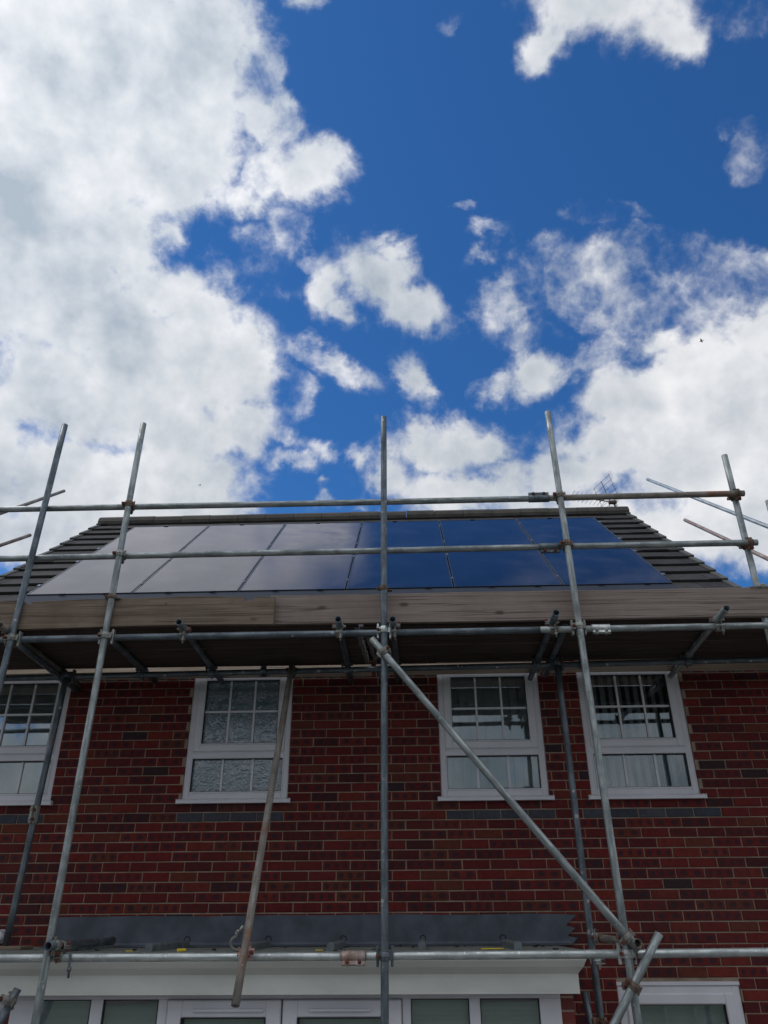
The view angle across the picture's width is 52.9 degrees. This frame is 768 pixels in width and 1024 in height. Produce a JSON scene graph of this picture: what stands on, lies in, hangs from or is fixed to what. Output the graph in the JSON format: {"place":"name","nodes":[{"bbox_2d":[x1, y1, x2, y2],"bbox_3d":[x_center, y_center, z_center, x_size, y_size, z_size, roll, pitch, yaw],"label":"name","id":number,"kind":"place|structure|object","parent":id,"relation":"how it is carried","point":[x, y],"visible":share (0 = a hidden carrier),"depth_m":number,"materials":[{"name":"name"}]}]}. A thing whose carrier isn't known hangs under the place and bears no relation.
{"place":"outdoors","nodes":[
{"label":"outdoors","id":0,"kind":"place"},
{"bbox_2d":[0,0,767,586],"label":"sky","id":1,"kind":"structure","parent":0,"point":[256,235],"materials":[{"name":"blue"}]},
{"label":"patio","id":2,"kind":"structure","parent":0,"visible":0},
{"bbox_2d":[0,490,64,546],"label":"gable guardrail","id":3,"kind":"object","parent":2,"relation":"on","point":[27,535],"visible":0.81,"depth_m":10.91,"materials":[{"name":"metal"}]},
{"bbox_2d":[0,506,767,1023],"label":"brick house","id":4,"kind":"structure","parent":2,"relation":"on","point":[170,816],"depth_m":6.32,"materials":[{"name":"brick"}]},
{"bbox_2d":[0,946,32,949],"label":"sole board","id":5,"kind":"object","parent":4,"relation":"on","point":[15,947],"visible":0.96,"depth_m":5.48,"materials":[{"name":"wood"}]},
{"bbox_2d":[0,681,70,805],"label":"window","id":6,"kind":"structure","parent":4,"relation":"in","point":[27,708],"depth_m":6.90,"materials":[{"name":"white plastic"}]},
{"bbox_2d":[177,948,185,951],"bbox_3d":[-1.311,2.837,4.995,0.058,0.017,0.034,7,-29,-14],"label":"plastic packer","id":7,"kind":"object","parent":4,"relation":"on","point":[181,950],"visible":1,"depth_m":4.98,"materials":[{"name":"yellow plastic"}]},
{"bbox_2d":[175,677,292,803],"bbox_3d":[-1.265,1.942,6.764,0.960,1.172,0.134,-1,-28,2],"label":"window","id":8,"kind":"structure","parent":4,"relation":"in","point":[234,725],"depth_m":6.73,"materials":[{"name":"white plastic"}]},
{"bbox_2d":[27,944,558,950],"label":"moss crumbs","id":9,"kind":"object","parent":4,"relation":"on","point":[537,945],"visible":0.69,"depth_m":5.46,"materials":[{"name":"green plant"}]},
{"bbox_2d":[24,524,678,603],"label":"mounting rails","id":10,"kind":"object","parent":4,"relation":"attached to","point":[249,596],"visible":0.14,"depth_m":8.17,"materials":[{"name":"metal"}]},
{"bbox_2d":[26,558,171,595],"bbox_3d":[-3.282,0.727,9.128,1.165,1.104,1.352,-1,-28,2],"label":"solar panel","id":11,"kind":"object","parent":10,"relation":"attached to","point":[86,577],"visible":0.86,"depth_m":8.90,"materials":[{"name":"grey glass"}]},
{"bbox_2d":[92,525,208,553],"bbox_3d":[-3.241,0.389,10.828,1.165,1.121,1.347,-1,-28,2],"label":"solar panel","id":12,"kind":"object","parent":10,"relation":"attached to","point":[165,538],"visible":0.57,"depth_m":10.79,"materials":[{"name":"grey glass"}]},
{"bbox_2d":[132,556,262,593],"bbox_3d":[-2.123,0.702,9.095,1.149,1.104,1.352,-1,-28,2],"label":"solar panel","id":13,"kind":"object","parent":10,"relation":"attached to","point":[202,574],"visible":0.88,"depth_m":8.88,"materials":[{"name":"grey glass"}]},
{"bbox_2d":[180,524,284,551],"bbox_3d":[-2.082,0.364,10.795,1.149,1.121,1.347,-1,-28,2],"label":"solar panel","id":14,"kind":"object","parent":10,"relation":"attached to","point":[236,537],"visible":0.82,"depth_m":10.75,"materials":[{"name":"grey glass"}]},
{"bbox_2d":[239,554,353,591],"bbox_3d":[-0.972,0.678,9.062,1.149,1.104,1.352,-1,-28,2],"label":"solar panel","id":15,"kind":"object","parent":10,"relation":"attached to","point":[300,573],"visible":0.88,"depth_m":8.84,"materials":[{"name":"grey glass"}]},
{"bbox_2d":[268,522,361,549],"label":"solar panel","id":16,"kind":"object","parent":10,"relation":"attached to","point":[317,535],"visible":0.86,"depth_m":10.71,"materials":[{"name":"grey glass"}]},
{"bbox_2d":[346,552,452,589],"bbox_3d":[0.180,0.653,9.029,1.149,1.104,1.352,-1,-28,2],"label":"solar panel","id":17,"kind":"object","parent":10,"relation":"attached to","point":[417,570],"visible":0.73,"depth_m":8.81,"materials":[{"name":"blue glass"}]},
{"bbox_2d":[356,521,443,547],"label":"solar panel","id":18,"kind":"object","parent":10,"relation":"attached to","point":[414,534],"visible":0.84,"depth_m":10.68,"materials":[{"name":"blue glass"}]},
{"bbox_2d":[440,519,532,545],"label":"solar panel","id":19,"kind":"object","parent":10,"relation":"attached to","point":[470,532],"visible":0.77,"depth_m":10.66,"materials":[{"name":"blue glass"}]},
{"bbox_2d":[446,550,561,587],"bbox_3d":[1.331,0.629,8.996,1.149,1.104,1.352,-1,-28,2],"label":"solar panel","id":20,"kind":"object","parent":10,"relation":"attached to","point":[494,569],"visible":0.84,"depth_m":8.79,"materials":[{"name":"blue glass"}]},
{"bbox_2d":[517,517,622,543],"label":"solar panel","id":21,"kind":"object","parent":10,"relation":"attached to","point":[580,530],"visible":0.84,"depth_m":10.64,"materials":[{"name":"blue glass"}]},
{"bbox_2d":[538,548,671,585],"bbox_3d":[2.497,0.604,8.963,1.178,1.104,1.352,-1,-28,2],"label":"solar panel","id":22,"kind":"object","parent":10,"relation":"attached to","point":[621,566],"visible":0.69,"depth_m":8.74,"materials":[{"name":"blue glass"}]},
{"bbox_2d":[437,673,554,801],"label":"window","id":23,"kind":"structure","parent":4,"relation":"in","point":[483,709],"depth_m":6.72,"materials":[{"name":"white plastic"}]},
{"bbox_2d":[573,474,618,506],"bbox_3d":[3.391,-0.151,12.536,0.780,0.794,0.558,-1,-28,2],"label":"tv aerial","id":24,"kind":"object","parent":4,"relation":"attached to","point":[614,502],"visible":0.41,"depth_m":12.53,"materials":[{"name":"metal"}]},
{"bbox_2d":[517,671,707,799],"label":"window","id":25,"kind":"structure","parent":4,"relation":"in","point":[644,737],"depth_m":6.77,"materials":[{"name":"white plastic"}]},
{"bbox_2d":[616,981,745,1023],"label":"window","id":26,"kind":"structure","parent":4,"relation":"in","point":[661,1002],"depth_m":5.75,"materials":[{"name":"white plastic"}]},
{"bbox_2d":[0,410,767,1023],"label":"scaffolding","id":27,"kind":"object","parent":2,"relation":"on","point":[630,952],"visible":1,"depth_m":5.60,"materials":[{"name":"metal"}]},
{"bbox_2d":[0,596,275,630],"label":"toe board","id":28,"kind":"object","parent":27,"relation":"on","point":[151,612],"visible":0.98,"depth_m":5.72,"materials":[{"name":"brown wood"}]},
{"bbox_2d":[0,624,359,640],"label":"scaffold board","id":29,"kind":"object","parent":27,"relation":"on","point":[161,630],"visible":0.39,"depth_m":5.79,"materials":[{"name":"wood"}]},
{"bbox_2d":[0,637,362,651],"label":"scaffold board","id":30,"kind":"object","parent":27,"relation":"on","point":[216,643],"visible":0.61,"depth_m":6.06,"materials":[{"name":"wood"}]},
{"bbox_2d":[0,642,365,660],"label":"scaffold board","id":31,"kind":"object","parent":27,"relation":"on","point":[193,653],"visible":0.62,"depth_m":6.26,"materials":[{"name":"wood"}]},
{"bbox_2d":[0,651,368,668],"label":"scaffold board","id":32,"kind":"object","parent":27,"relation":"on","point":[253,661],"visible":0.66,"depth_m":6.47,"materials":[{"name":"wood"}]},
{"bbox_2d":[6,664,371,680],"bbox_3d":[-2.082,1.432,6.831,3.951,0.041,0.230,-1,-28,2],"label":"scaffold board","id":33,"kind":"object","parent":27,"relation":"on","point":[44,671],"visible":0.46,"depth_m":6.76,"materials":[{"name":"wood"}]},
{"bbox_2d":[271,587,767,625],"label":"toe board","id":34,"kind":"object","parent":27,"relation":"on","point":[535,606],"visible":0.91,"depth_m":5.70,"materials":[{"name":"brown wood"}]},
{"bbox_2d":[750,583,767,587],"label":"toe board clip","id":35,"kind":"object","parent":34,"relation":"attached to","point":[762,585],"visible":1,"depth_m":5.70,"materials":[{"name":"metal"}]},
{"bbox_2d":[363,618,763,636],"bbox_3d":[1.796,0.850,5.783,3.898,0.039,0.219,-1,-28,2],"label":"scaffold board","id":36,"kind":"object","parent":27,"relation":"on","point":[538,624],"visible":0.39,"depth_m":5.71,"materials":[{"name":"wood"}]},
{"bbox_2d":[367,630,765,645],"bbox_3d":[1.810,0.954,5.978,3.886,0.039,0.210,-1,-28,2],"label":"scaffold board","id":37,"kind":"object","parent":27,"relation":"on","point":[611,637],"visible":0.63,"depth_m":5.97,"materials":[{"name":"wood"}]},
{"bbox_2d":[370,639,767,654],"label":"scaffold board","id":38,"kind":"object","parent":27,"relation":"on","point":[574,646],"visible":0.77,"depth_m":6.17,"materials":[{"name":"wood"}]},
{"bbox_2d":[372,649,767,663],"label":"scaffold board","id":39,"kind":"object","parent":27,"relation":"on","point":[527,656],"visible":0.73,"depth_m":6.38,"materials":[{"name":"wood"}]},
{"bbox_2d":[376,661,767,675],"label":"scaffold board","id":40,"kind":"object","parent":27,"relation":"on","point":[725,667],"visible":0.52,"depth_m":6.73,"materials":[{"name":"wood"}]},
{"bbox_2d":[646,478,767,560],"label":"gable guardrail","id":41,"kind":"object","parent":27,"relation":"attached to","point":[754,521],"visible":0.86,"depth_m":9.88,"materials":[{"name":"metal"}]}
]}

